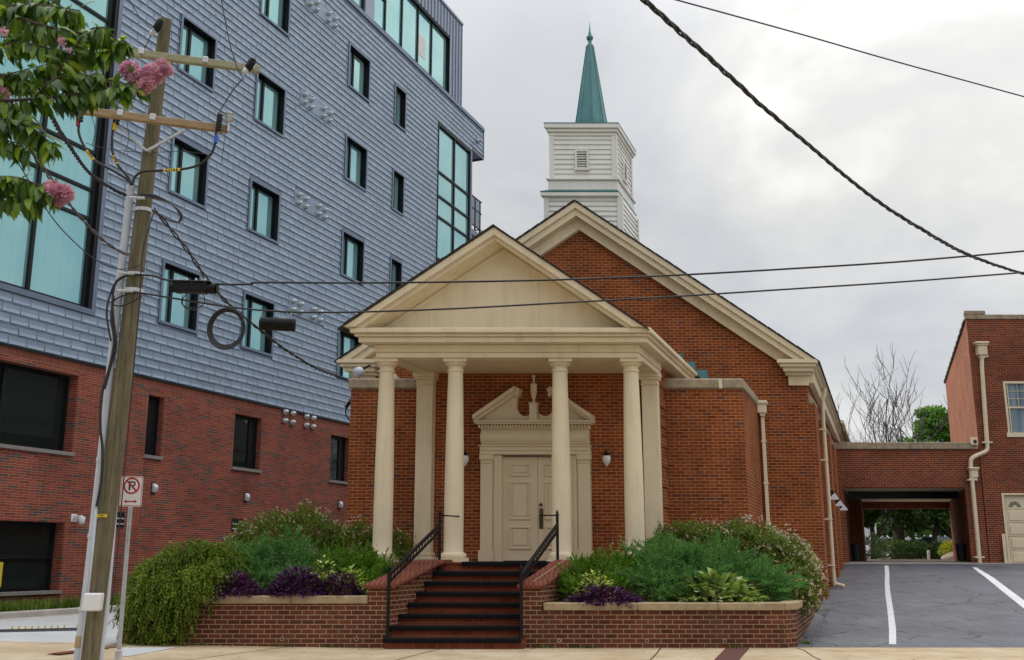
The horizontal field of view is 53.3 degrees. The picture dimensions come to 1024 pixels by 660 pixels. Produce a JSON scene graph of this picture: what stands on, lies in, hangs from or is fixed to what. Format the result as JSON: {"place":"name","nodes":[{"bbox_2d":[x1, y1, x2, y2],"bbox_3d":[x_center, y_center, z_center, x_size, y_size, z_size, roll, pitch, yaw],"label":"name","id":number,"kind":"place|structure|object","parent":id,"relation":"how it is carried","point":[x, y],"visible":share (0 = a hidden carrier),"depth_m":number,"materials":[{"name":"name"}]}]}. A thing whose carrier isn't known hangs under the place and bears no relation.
{"place":"outdoors","nodes":[
{"label":"outdoors","id":0,"kind":"place"},
{"bbox_2d":[0,613,118,649],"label":"alley","id":1,"kind":"structure","parent":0,"point":[65,636],"depth_m":20.98,"materials":[{"name":"concrete"}]},
{"bbox_2d":[0,625,77,631],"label":"speed bump","id":2,"kind":"object","parent":1,"relation":"on","point":[44,629],"visible":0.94,"depth_m":20.74},
{"bbox_2d":[0,594,120,611],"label":"verge grass","id":3,"kind":"structure","parent":0,"point":[7,606],"depth_m":26.70,"materials":[{"name":"plant"}]},
{"bbox_2d":[0,641,1023,659],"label":"sidewalk","id":4,"kind":"structure","parent":0,"point":[11,650],"depth_m":16.63,"materials":[{"name":"concrete"}]},
{"bbox_2d":[47,644,125,653],"bbox_3d":[-6.851,5.184,16.590,0.267,0.001,1.832,-3,-13,15],"label":"paver strip","id":5,"kind":"object","parent":4,"relation":"on","point":[64,652],"visible":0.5,"depth_m":15.97,"materials":[{"name":"brick"}]},
{"bbox_2d":[122,647,175,655],"bbox_3d":[-6.093,5.196,16.516,0.859,0.014,1.700,0,-13,0],"label":"concrete patch","id":6,"kind":"object","parent":4,"relation":"on","point":[128,651],"visible":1,"depth_m":16.77,"materials":[{"name":"concrete"}]},
{"bbox_2d":[193,639,811,647],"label":"weeds","id":7,"kind":"object","parent":4,"relation":"on","point":[803,642],"visible":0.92,"depth_m":17.80,"materials":[{"name":"green plant"}]},
{"bbox_2d":[188,647,820,659],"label":"sidewalk joint","id":8,"kind":"object","parent":4,"relation":"on","point":[437,649],"visible":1,"depth_m":16.59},
{"bbox_2d":[714,648,748,659],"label":"brick paver strip","id":9,"kind":"object","parent":4,"relation":"on","point":[731,653],"visible":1,"depth_m":16.59,"materials":[{"name":"brick"}]},
{"bbox_2d":[444,0,1023,556],"label":"sky","id":10,"kind":"structure","parent":0,"point":[720,185],"materials":[{"name":"white"}]},
{"bbox_2d":[640,0,1023,274],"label":"service cable","id":11,"kind":"object","parent":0,"point":[688,39],"visible":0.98,"depth_m":12.40,"materials":[{"name":"rubber"}]},
{"bbox_2d":[675,0,1023,96],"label":"overhead wire","id":12,"kind":"object","parent":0,"point":[845,46],"visible":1,"depth_m":14.15,"materials":[{"name":"black rubber-coated wire"}]},
{"bbox_2d":[795,564,1023,646],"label":"driveway","id":13,"kind":"structure","parent":0,"point":[951,605],"depth_m":24.01,"materials":[{"name":"asphalt"}]},
{"bbox_2d":[885,565,1023,643],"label":"lane marking","id":14,"kind":"object","parent":13,"relation":"on","point":[994,581],"visible":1,"depth_m":26.63,"materials":[{"name":"paint"}]},
{"bbox_2d":[844,559,1023,563],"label":"passage floor","id":15,"kind":"structure","parent":0,"point":[910,561],"depth_m":40.38,"materials":[{"name":"concrete"}]},
{"bbox_2d":[850,543,860,560],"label":"trash bin","id":16,"kind":"object","parent":15,"relation":"on","point":[855,551],"visible":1,"depth_m":41.10,"materials":[{"name":"plastic"}]},
{"bbox_2d":[834,442,988,562],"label":"covered passage","id":17,"kind":"object","parent":15,"relation":"on","point":[903,475],"visible":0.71,"depth_m":40.42,"materials":[{"name":"brick"}]},
{"bbox_2d":[970,437,977,444],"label":"security light","id":18,"kind":"object","parent":17,"relation":"attached to","point":[974,440],"visible":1,"depth_m":40.35,"materials":[{"name":"beige paint"}]},
{"bbox_2d":[955,543,966,560],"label":"trash bin","id":19,"kind":"object","parent":15,"relation":"on","point":[961,551],"visible":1,"depth_m":40.51,"materials":[{"name":"plastic"}]},
{"bbox_3d":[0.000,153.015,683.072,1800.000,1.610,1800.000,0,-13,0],"label":"ground","id":20,"kind":"structure","parent":0,"visible":0},
{"bbox_2d":[0,605,119,619],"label":"kerb","id":21,"kind":"structure","parent":20,"relation":"on","point":[11,615],"depth_m":25.96,"materials":[{"name":"concrete"}]},
{"bbox_2d":[0,0,174,223],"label":"crape myrtle","id":22,"kind":"object","parent":20,"relation":"on","point":[28,199],"visible":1,"depth_m":5.40,"materials":[{"name":"green plant"}]},
{"bbox_2d":[115,476,142,658],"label":"parking sign","id":23,"kind":"object","parent":20,"relation":"on","point":[132,491],"visible":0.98,"depth_m":15.76,"materials":[{"name":"metal"}]},
{"bbox_2d":[64,17,259,659],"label":"utility pole","id":24,"kind":"object","parent":20,"relation":"on","point":[90,639],"visible":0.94,"depth_m":15.74,"materials":[{"name":"brown wood"}]},
{"bbox_2d":[23,142,128,254],"bbox_3d":[-6.298,-1.864,14.422,0.312,0.713,3.345,-1,-13,5],"label":"overhead wire","id":25,"kind":"object","parent":24,"relation":"attached to","point":[74,210],"visible":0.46,"depth_m":15.12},
{"bbox_2d":[18,162,139,269],"bbox_3d":[-6.447,-1.736,14.436,0.600,0.985,3.388,-3,-13,12],"label":"overhead wire","id":26,"kind":"object","parent":24,"relation":"attached to","point":[74,241],"visible":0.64,"depth_m":15.30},
{"bbox_2d":[49,108,126,196],"bbox_3d":[-5.843,-2.344,13.949,0.287,0.548,4.328,2,-13,-10],"label":"service cable","id":27,"kind":"object","parent":24,"relation":"attached to","point":[69,145],"visible":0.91,"depth_m":13.90,"materials":[{"name":"rubber"}]},
{"bbox_2d":[129,0,153,30],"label":"overhead wire","id":28,"kind":"object","parent":24,"relation":"attached to","point":[140,17],"visible":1,"depth_m":15.50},
{"bbox_2d":[87,143,208,154],"bbox_3d":[-5.805,-2.865,16.325,1.968,0.188,0.186,0,-13,-1],"label":"jumper wire","id":29,"kind":"object","parent":24,"relation":"attached to","point":[151,152],"visible":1,"depth_m":16.30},
{"bbox_2d":[219,79,242,112],"bbox_3d":[-4.545,-3.745,16.499,0.351,0.700,0.053,2,-13,-8],"label":"jumper wire","id":30,"kind":"object","parent":24,"relation":"attached to","point":[230,94],"visible":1,"depth_m":16.52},
{"bbox_2d":[221,0,243,78],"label":"overhead wire","id":31,"kind":"object","parent":24,"relation":"attached to","point":[229,40],"visible":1,"depth_m":15.13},
{"bbox_2d":[152,208,347,379],"bbox_3d":[-4.608,-0.280,20.175,0.469,1.488,8.834,-3,-13,11],"label":"service drop","id":32,"kind":"object","parent":24,"relation":"attached to","point":[244,317],"visible":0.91,"depth_m":18.13,"materials":[{"name":"rubber"}]},
{"bbox_2d":[133,272,1023,312],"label":"overhead wire","id":33,"kind":"object","parent":24,"relation":"attached to","point":[574,301],"visible":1,"depth_m":16.13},
{"bbox_2d":[207,307,245,349],"bbox_3d":[-4.394,-0.016,15.719,0.595,0.670,0.073,0,-13,0],"label":"cable coil","id":34,"kind":"object","parent":33,"relation":"hanging from","point":[210,335],"visible":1,"depth_m":15.70,"materials":[{"name":"rubber"}]},
{"bbox_2d":[259,311,295,331],"bbox_3d":[-3.629,-0.134,15.805,0.554,0.317,0.222,1,-13,-6],"label":"fibre closure","id":35,"kind":"object","parent":33,"relation":"hanging from","point":[276,324],"visible":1,"depth_m":15.71,"materials":[{"name":"black paint"}]},
{"bbox_2d":[134,250,1023,285],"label":"overhead wire","id":36,"kind":"object","parent":24,"relation":"attached to","point":[237,284],"visible":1,"depth_m":16.33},
{"bbox_2d":[169,278,218,310],"bbox_3d":[-4.954,-0.549,15.877,0.742,0.529,0.210,1,-13,-3],"label":"splice case","id":37,"kind":"object","parent":36,"relation":"hanging from","point":[205,286],"visible":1,"depth_m":15.82,"materials":[{"name":"black paint"}]},
{"bbox_2d":[0,0,484,606],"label":"apartment building","id":38,"kind":"structure","parent":20,"relation":"on","point":[350,148],"depth_m":36.58,"materials":[{"name":"metal"}]},
{"bbox_2d":[0,521,62,595],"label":"window","id":39,"kind":"structure","parent":38,"relation":"in","point":[26,548],"depth_m":27.74,"materials":[{"name":"black glass"}]},
{"bbox_2d":[0,362,74,455],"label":"window","id":40,"kind":"structure","parent":38,"relation":"in","point":[33,402],"depth_m":28.34,"materials":[{"name":"black glass"}]},
{"bbox_2d":[71,514,85,524],"bbox_3d":[-12.233,5.348,28.834,0.400,0.300,0.220,-5,-13,21],"label":"security camera","id":41,"kind":"object","parent":38,"relation":"attached to","point":[80,518],"visible":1,"depth_m":28.80,"materials":[{"name":"white plastic"}]},
{"bbox_2d":[143,396,162,459],"bbox_3d":[-11.419,3.091,32.339,0.395,1.989,0.850,-5,-13,21],"label":"window","id":42,"kind":"structure","parent":38,"relation":"in","point":[153,404],"depth_m":32.48,"materials":[{"name":"black glass"}]},
{"bbox_2d":[150,482,157,493],"bbox_3d":[-11.181,4.951,31.977,0.159,0.340,0.200,-5,-13,21],"label":"wall light","id":43,"kind":"object","parent":38,"relation":"attached to","point":[154,488],"visible":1,"depth_m":31.92,"materials":[{"name":"plastic"}]},
{"bbox_2d":[157,259,201,333],"bbox_3d":[-11.140,-1.077,33.941,0.350,2.120,1.940,-5,-13,21],"label":"window","id":44,"kind":"structure","parent":38,"relation":"in","point":[171,312],"depth_m":34.05,"materials":[{"name":"glass"}]},
{"bbox_2d":[168,133,209,209],"bbox_3d":[-11.140,-5.372,34.896,0.350,2.060,1.940,-5,-13,21],"label":"window","id":45,"kind":"structure","parent":38,"relation":"in","point":[190,185],"depth_m":35.13,"materials":[{"name":"glass"}]},
{"bbox_2d":[177,13,217,92],"bbox_3d":[-11.140,-9.676,35.853,0.350,2.100,1.940,-5,-13,21],"label":"window","id":46,"kind":"structure","parent":38,"relation":"in","point":[194,41],"depth_m":36.09,"materials":[{"name":"glass"}]},
{"bbox_2d":[243,492,249,501],"bbox_3d":[-9.418,5.947,36.318,0.159,0.340,0.200,-5,-13,21],"label":"wall light","id":47,"kind":"object","parent":38,"relation":"attached to","point":[246,497],"visible":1,"depth_m":36.26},
{"bbox_2d":[231,414,261,472],"bbox_3d":[-9.617,4.088,36.732,0.979,1.990,1.702,0,-13,0],"label":"window","id":48,"kind":"structure","parent":38,"relation":"in","point":[245,430],"depth_m":36.97,"materials":[{"name":"black glass"}]},
{"bbox_2d":[240,290,275,356],"bbox_3d":[-9.535,-0.196,37.898,0.350,2.120,1.980,-5,-13,21],"label":"window","id":49,"kind":"structure","parent":38,"relation":"in","point":[253,340],"depth_m":38.10,"materials":[{"name":"glass"}]},
{"bbox_2d":[247,177,280,244],"bbox_3d":[-9.535,-4.491,38.853,0.350,2.060,1.980,-5,-13,21],"label":"window","id":50,"kind":"structure","parent":38,"relation":"in","point":[264,204],"depth_m":39.12,"materials":[{"name":"glass"}]},
{"bbox_2d":[253,70,286,138],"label":"window","id":51,"kind":"structure","parent":38,"relation":"in","point":[270,97],"depth_m":40.10,"materials":[{"name":"glass"}]},
{"bbox_2d":[260,0,290,37],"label":"window","id":52,"kind":"structure","parent":38,"relation":"in","point":[277,12],"depth_m":41.19,"materials":[{"name":"glass"}]},
{"bbox_2d":[328,436,347,484],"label":"window","id":53,"kind":"structure","parent":38,"relation":"in","point":[337,452],"depth_m":42.75,"materials":[{"name":"black glass"}]},
{"bbox_2d":[336,330,359,380],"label":"window","id":54,"kind":"structure","parent":38,"relation":"in","point":[345,341],"depth_m":43.80,"materials":[{"name":"glass"}]},
{"bbox_2d":[340,229,364,285],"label":"window","id":55,"kind":"structure","parent":38,"relation":"in","point":[352,258],"depth_m":45.17,"materials":[{"name":"glass"}]},
{"bbox_2d":[344,133,367,191],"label":"window","id":56,"kind":"structure","parent":38,"relation":"in","point":[356,154],"depth_m":46.13,"materials":[{"name":"glass"}]},
{"bbox_2d":[347,42,370,102],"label":"window","id":57,"kind":"structure","parent":38,"relation":"in","point":[359,65],"depth_m":47.08,"materials":[{"name":"glass"}]},
{"bbox_2d":[389,256,402,291],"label":"window","id":58,"kind":"structure","parent":38,"relation":"in","point":[396,266],"depth_m":48.86,"materials":[{"name":"glass"}]},
{"bbox_2d":[391,167,404,216],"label":"window","id":59,"kind":"structure","parent":38,"relation":"in","point":[398,179],"depth_m":49.73,"materials":[{"name":"glass"}]},
{"bbox_2d":[394,83,406,132],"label":"window","id":60,"kind":"structure","parent":38,"relation":"in","point":[400,96],"depth_m":50.69,"materials":[{"name":"glass"}]},
{"bbox_2d":[122,591,367,647],"bbox_3d":[-4.031,5.688,19.782,4.342,1.185,5.874,-5,-14,22],"label":"brick planter","id":61,"kind":"object","parent":20,"relation":"on","point":[306,621],"visible":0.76,"depth_m":17.91,"materials":[{"name":"brick"}]},
{"bbox_2d":[108,537,257,646],"bbox_3d":[-5.878,4.816,18.442,2.438,2.119,1.986,0,-13,0],"label":"drooping cypress","id":62,"kind":"object","parent":61,"relation":"on","point":[164,579],"visible":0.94,"depth_m":17.88,"materials":[{"name":"green plant"}]},
{"bbox_2d":[197,569,264,600],"bbox_3d":[-4.984,4.542,18.235,1.284,0.565,0.878,0,-13,0],"label":"purple plant","id":63,"kind":"object","parent":61,"relation":"on","point":[243,584],"visible":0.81,"depth_m":18.09,"materials":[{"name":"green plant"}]},
{"bbox_2d":[225,523,340,594],"bbox_3d":[-4.486,4.420,19.211,2.696,1.574,1.993,0,-13,0],"label":"juniper","id":64,"kind":"object","parent":61,"relation":"on","point":[269,558],"visible":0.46,"depth_m":19.17,"materials":[{"name":"green plant"}]},
{"bbox_2d":[220,498,347,579],"bbox_3d":[-4.811,4.551,21.578,2.807,1.968,1.633,0,-13,0],"label":"flowering shrub","id":65,"kind":"object","parent":61,"relation":"on","point":[291,520],"visible":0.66,"depth_m":21.39,"materials":[{"name":"green plant"}]},
{"bbox_2d":[262,563,329,597],"bbox_3d":[-3.857,4.503,18.300,1.344,0.629,0.910,0,-13,0],"label":"purple plant","id":66,"kind":"object","parent":61,"relation":"on","point":[293,587],"visible":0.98,"depth_m":18.18,"materials":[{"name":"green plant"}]},
{"bbox_2d":[304,555,342,594],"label":"variegated plant","id":67,"kind":"object","parent":61,"relation":"on","point":[323,566],"visible":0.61,"depth_m":18.46,"materials":[{"name":"green plant"}]},
{"bbox_2d":[313,569,366,595],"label":"purple plant","id":68,"kind":"object","parent":61,"relation":"on","point":[338,588],"visible":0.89,"depth_m":18.23,"materials":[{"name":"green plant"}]},
{"bbox_2d":[330,564,367,594],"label":"variegated plant","id":69,"kind":"object","parent":61,"relation":"on","point":[357,575],"visible":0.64,"depth_m":18.44,"materials":[{"name":"green plant"}]},
{"bbox_2d":[300,537,400,594],"bbox_3d":[-3.072,4.586,19.449,2.055,1.337,1.712,0,-13,0],"label":"yew","id":70,"kind":"object","parent":61,"relation":"on","point":[373,565],"visible":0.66,"depth_m":19.39,"materials":[{"name":"green plant"}]},
{"bbox_2d":[309,515,416,574],"bbox_3d":[-3.193,4.831,22.084,2.400,1.642,1.382,6,-14,-25],"label":"flowering shrub","id":71,"kind":"object","parent":61,"relation":"on","point":[360,539],"visible":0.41,"depth_m":21.99,"materials":[{"name":"green plant"}]},
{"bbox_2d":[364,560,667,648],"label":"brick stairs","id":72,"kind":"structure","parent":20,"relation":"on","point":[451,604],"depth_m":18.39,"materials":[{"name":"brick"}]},
{"bbox_2d":[385,510,459,637],"bbox_3d":[-1.689,4.508,19.287,0.197,2.306,3.017,-5,-13,20],"label":"handrail","id":73,"kind":"object","parent":72,"relation":"on","point":[390,578],"visible":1,"depth_m":18.81,"materials":[{"name":"metal"}]},
{"bbox_2d":[518,510,559,637],"bbox_3d":[0.392,4.457,19.058,0.396,2.306,2.422,-4,-13,18],"label":"handrail","id":74,"kind":"object","parent":72,"relation":"on","point":[545,543],"visible":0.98,"depth_m":18.75,"materials":[{"name":"metal"}]},
{"bbox_2d":[334,22,850,598],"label":"church","id":75,"kind":"structure","parent":20,"relation":"on","point":[712,408],"depth_m":23.44,"materials":[{"name":"brick"}]},
{"bbox_2d":[345,364,370,420],"bbox_3d":[-3.926,1.618,26.049,0.656,1.586,0.279,8,-15,-33],"label":"eave floodlight","id":76,"kind":"object","parent":75,"relation":"attached to","point":[357,372],"visible":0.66,"depth_m":26.05,"materials":[{"name":"black paint"}]},
{"bbox_2d":[464,450,468,466],"bbox_3d":[-1.067,2.903,23.081,0.190,0.384,0.272,0,-13,0],"label":"wall lantern","id":77,"kind":"object","parent":75,"relation":"attached to","point":[466,457],"depth_m":22.97,"materials":[{"name":"glass"}]},
{"bbox_2d":[503,457,537,560],"bbox_3d":[0.176,4.026,23.038,0.835,2.305,0.075,0,-13,0],"label":"door","id":78,"kind":"structure","parent":75,"relation":"in","point":[520,491],"depth_m":23.02,"materials":[{"name":"beige paint"}]},
{"bbox_2d":[538,457,551,560],"bbox_3d":[0.992,4.018,23.002,0.809,2.305,0.148,0,-13,0],"label":"door","id":79,"kind":"structure","parent":75,"relation":"in","point":[544,463],"depth_m":23.06,"materials":[{"name":"beige paint"}]},
{"bbox_2d":[602,450,610,466],"bbox_3d":[2.133,2.903,23.081,0.190,0.384,0.272,0,-13,0],"label":"wall lantern","id":80,"kind":"object","parent":75,"relation":"attached to","point":[606,458],"depth_m":22.97,"materials":[{"name":"glass"}]},
{"bbox_2d":[830,490,838,499],"bbox_3d":[9.859,5.103,31.540,0.362,0.287,0.328,0,-13,0],"label":"wall floodlight","id":81,"kind":"object","parent":75,"relation":"attached to","point":[833,495],"depth_m":31.37,"materials":[{"name":"white paint"}]},
{"bbox_2d":[835,499,843,505],"bbox_3d":[11.189,5.926,35.148,0.362,0.287,0.328,0,-13,0],"label":"wall floodlight","id":82,"kind":"object","parent":75,"relation":"attached to","point":[838,503],"depth_m":34.98,"materials":[{"name":"white paint"}]},
{"bbox_2d":[541,592,823,647],"bbox_3d":[4.238,6.229,21.935,4.264,1.065,10.380,-4,-13,19],"label":"brick planter","id":83,"kind":"object","parent":20,"relation":"on","point":[727,624],"visible":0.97,"depth_m":17.91,"materials":[{"name":"brick"}]},
{"bbox_2d":[572,568,619,600],"bbox_3d":[1.489,4.621,18.495,0.960,0.596,0.652,0,-13,0],"label":"variegated plant","id":84,"kind":"object","parent":83,"relation":"on","point":[599,579],"visible":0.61,"depth_m":18.47,"materials":[{"name":"green plant"}]},
{"bbox_2d":[560,582,646,608],"bbox_3d":[1.647,4.755,18.338,1.602,0.457,1.072,0,-13,0],"label":"purple plant","id":85,"kind":"object","parent":83,"relation":"on","point":[625,597],"visible":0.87,"depth_m":18.15,"materials":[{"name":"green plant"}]},
{"bbox_2d":[555,539,663,601],"bbox_3d":[1.745,4.637,19.475,1.729,1.310,2.474,-11,-16,40],"label":"yew","id":86,"kind":"object","parent":83,"relation":"on","point":[582,564],"visible":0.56,"depth_m":19.18,"materials":[{"name":"green plant"}]},
{"bbox_2d":[609,535,628,555],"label":"green sprig","id":87,"kind":"object","parent":86,"relation":"on","point":[620,540],"visible":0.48,"depth_m":20.15,"materials":[{"name":"green plant"}]},
{"bbox_2d":[612,529,810,601],"bbox_3d":[3.678,4.625,19.439,3.844,1.677,2.432,0,-13,0],"label":"juniper","id":88,"kind":"object","parent":83,"relation":"on","point":[690,558],"visible":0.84,"depth_m":19.16,"materials":[{"name":"green plant"}]},
{"bbox_2d":[663,567,769,602],"bbox_3d":[3.709,4.711,18.642,2.035,0.746,1.352,0,-13,0],"label":"broadleaf plant","id":89,"kind":"object","parent":83,"relation":"on","point":[743,592],"visible":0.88,"depth_m":18.43,"materials":[{"name":"green plant"}]},
{"bbox_2d":[645,513,828,621],"bbox_3d":[4.608,4.854,21.008,3.891,2.166,2.246,-8,-15,31],"label":"flowering shrub","id":90,"kind":"object","parent":83,"relation":"on","point":[775,544],"visible":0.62,"depth_m":20.64,"materials":[{"name":"green plant"}]},
{"bbox_2d":[834,344,948,557],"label":"bare tree","id":91,"kind":"object","parent":20,"relation":"on","point":[898,533],"visible":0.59,"depth_m":66.43,"materials":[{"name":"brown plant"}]},
{"bbox_2d":[863,509,921,558],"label":"leafy tree","id":92,"kind":"object","parent":20,"relation":"on","point":[869,519],"visible":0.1,"depth_m":60.96,"materials":[{"name":"green plant"}]},
{"bbox_2d":[874,539,917,558],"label":"shrub","id":93,"kind":"object","parent":20,"relation":"on","point":[888,543],"visible":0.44,"depth_m":58.41,"materials":[{"name":"green plant"}]},
{"bbox_2d":[867,516,947,557],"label":"wood","id":94,"kind":"object","parent":20,"relation":"on","point":[884,533],"visible":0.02,"depth_m":114.75,"materials":[{"name":"plant"}]},
{"bbox_2d":[888,538,930,558],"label":"shrub","id":95,"kind":"object","parent":20,"relation":"on","point":[920,546],"visible":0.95,"depth_m":57.41,"materials":[{"name":"green plant"}]},
{"bbox_2d":[880,509,950,558],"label":"leafy tree","id":96,"kind":"object","parent":20,"relation":"on","point":[935,518],"visible":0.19,"depth_m":62.72,"materials":[{"name":"green plant"}]},
{"bbox_2d":[904,541,941,558],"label":"shrub","id":97,"kind":"object","parent":20,"relation":"on","point":[923,551],"visible":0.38,"depth_m":58.33,"materials":[{"name":"green plant"}]},
{"bbox_2d":[907,509,951,538],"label":"leafy tree","id":98,"kind":"object","parent":20,"relation":"on","point":[948,534],"visible":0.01,"depth_m":64.46,"materials":[{"name":"green plant"}]},
{"bbox_2d":[926,540,952,558],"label":"shrub","id":99,"kind":"object","parent":20,"relation":"on","point":[938,544],"visible":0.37,"depth_m":58.36,"materials":[{"name":"green plant"}]},
{"bbox_2d":[944,311,1023,562],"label":"brick annex","id":100,"kind":"object","parent":20,"relation":"on","point":[984,379],"visible":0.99,"depth_m":40.87,"materials":[{"name":"brick"}]},
{"bbox_2d":[1003,381,1023,436],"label":"window","id":101,"kind":"structure","parent":100,"relation":"in","point":[1013,390],"depth_m":40.88,"materials":[{"name":"glass"}]},
{"bbox_2d":[1004,496,1023,562],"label":"door","id":102,"kind":"structure","parent":100,"relation":"in","point":[1014,505],"depth_m":39.87,"materials":[{"name":"beige paint"}]},
{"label":"parking lot","id":103,"kind":"structure","parent":0,"visible":0},
{"bbox_2d":[864,523,876,540],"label":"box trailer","id":104,"kind":"object","parent":103,"relation":"on","point":[867,532],"visible":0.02,"depth_m":82.43,"materials":[{"name":"white metal"}]},
{"bbox_2d":[865,532,886,558],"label":"round bush","id":105,"kind":"object","parent":103,"relation":"on","point":[872,545],"visible":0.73,"depth_m":53.59,"materials":[{"name":"green plant"}]},
{"bbox_2d":[865,538,908,557],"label":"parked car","id":106,"kind":"object","parent":103,"relation":"on","point":[884,539],"visible":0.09,"depth_m":75.34,"materials":[{"name":"white metal"}]},
{"bbox_2d":[856,387,950,536],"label":"leafy tree","id":107,"kind":"object","parent":103,"relation":"on","point":[935,416],"visible":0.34,"depth_m":75.37,"materials":[{"name":"green plant"}]},
{"bbox_2d":[908,521,947,554],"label":"leafy tree","id":108,"kind":"object","parent":103,"relation":"on","point":[940,532],"visible":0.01,"depth_m":72.36,"materials":[{"name":"green plant"}]},
{"bbox_2d":[913,537,951,556],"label":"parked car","id":109,"kind":"object","parent":103,"relation":"on","point":[927,539],"visible":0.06,"depth_m":71.89,"materials":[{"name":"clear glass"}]},
{"bbox_2d":[937,540,952,555],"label":"golden shrub","id":110,"kind":"object","parent":103,"relation":"on","point":[947,547],"visible":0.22,"depth_m":54.71,"materials":[{"name":"yellow plant"}]},
{"bbox_2d":[941,552,953,558],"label":"boulder","id":111,"kind":"object","parent":103,"relation":"on","point":[949,555],"visible":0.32,"depth_m":53.18,"materials":[{"name":"stone"}]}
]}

